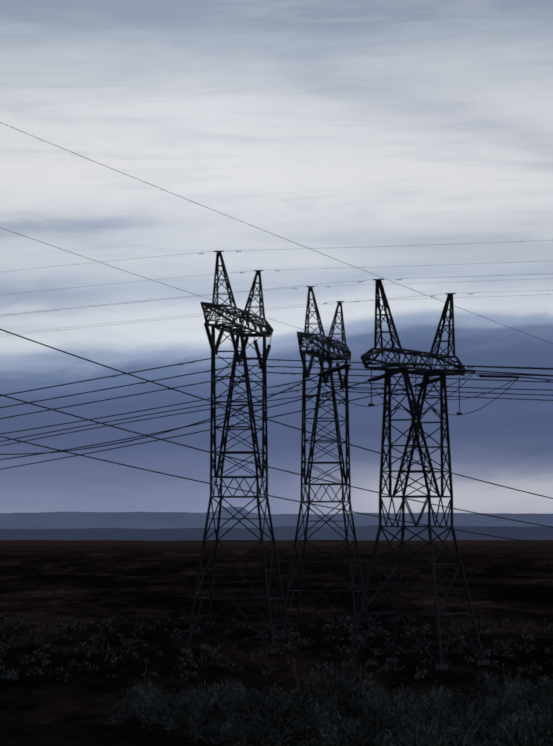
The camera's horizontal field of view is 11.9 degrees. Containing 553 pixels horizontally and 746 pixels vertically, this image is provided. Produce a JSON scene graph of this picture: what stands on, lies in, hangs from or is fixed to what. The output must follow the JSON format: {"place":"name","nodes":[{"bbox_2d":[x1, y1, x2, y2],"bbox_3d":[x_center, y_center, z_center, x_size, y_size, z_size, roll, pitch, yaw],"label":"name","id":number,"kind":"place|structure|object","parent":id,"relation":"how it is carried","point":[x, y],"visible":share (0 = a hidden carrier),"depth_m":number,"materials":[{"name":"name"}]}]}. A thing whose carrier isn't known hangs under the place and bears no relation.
{"place":"outdoors","nodes":[
{"label":"outdoors","id":0,"kind":"place"},
{"bbox_2d":[0,540,552,745],"bbox_3d":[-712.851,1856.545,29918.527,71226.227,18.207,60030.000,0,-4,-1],"label":"ground","id":1,"kind":"structure","parent":0,"point":[134,583],"depth_m":342.86,"materials":[{"name":"brown soil"}]},
{"bbox_2d":[185,251,290,648],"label":"suspension tower","id":2,"kind":"structure","parent":1,"relation":"on","point":[241,333],"depth_m":240.90,"materials":[{"name":"metal"}]},
{"bbox_2d":[0,329,552,544],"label":"conductors","id":3,"kind":"object","parent":2,"relation":"attached to","point":[491,372],"visible":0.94,"depth_m":233.62,"materials":[{"name":"metal"}]},
{"bbox_2d":[0,122,552,342],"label":"power line","id":4,"kind":"object","parent":2,"relation":"attached to","point":[245,271],"visible":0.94,"depth_m":222.86,"materials":[{"name":"metal"}]},
{"bbox_2d":[112,251,549,402],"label":"dampers","id":5,"kind":"object","parent":4,"relation":"on","point":[323,369],"visible":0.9,"depth_m":242.45,"materials":[{"name":"metal"}]},
{"bbox_2d":[0,613,552,681],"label":"shrubs","id":6,"kind":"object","parent":1,"relation":"on","point":[318,666],"visible":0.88,"depth_m":242.73,"materials":[{"name":"plant"}]},
{"bbox_2d":[280,286,370,635],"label":"suspension tower","id":7,"kind":"structure","parent":1,"relation":"on","point":[320,352],"depth_m":274.28,"materials":[{"name":"metal"}]},
{"bbox_2d":[103,660,552,745],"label":"sagebrush","id":8,"kind":"object","parent":1,"relation":"on","point":[519,714],"visible":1,"depth_m":37.11,"materials":[{"name":"plant"}]},
{"bbox_2d":[181,632,489,669],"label":"tower footings","id":9,"kind":"object","parent":1,"relation":"on","point":[445,667],"visible":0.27,"depth_m":236.30,"materials":[{"name":"concrete"}]},
{"bbox_2d":[317,279,519,664],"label":"tower","id":10,"kind":"structure","parent":1,"relation":"on","point":[414,405],"depth_m":213.72,"materials":[{"name":"metal"}]},
{"bbox_2d":[0,507,552,528],"bbox_3d":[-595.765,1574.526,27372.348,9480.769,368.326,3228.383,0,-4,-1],"label":"mesa","id":11,"kind":"structure","parent":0,"point":[85,520],"depth_m":25950.99,"materials":[{"name":"black"}]},
{"bbox_2d":[0,525,552,540],"bbox_3d":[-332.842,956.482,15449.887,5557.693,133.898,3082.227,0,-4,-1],"label":"mesa","id":12,"kind":"structure","parent":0,"point":[369,532],"depth_m":13979.84,"materials":[{"name":"black"}]},
{"bbox_2d":[0,0,552,513],"label":"sky","id":13,"kind":"structure","parent":0,"point":[330,126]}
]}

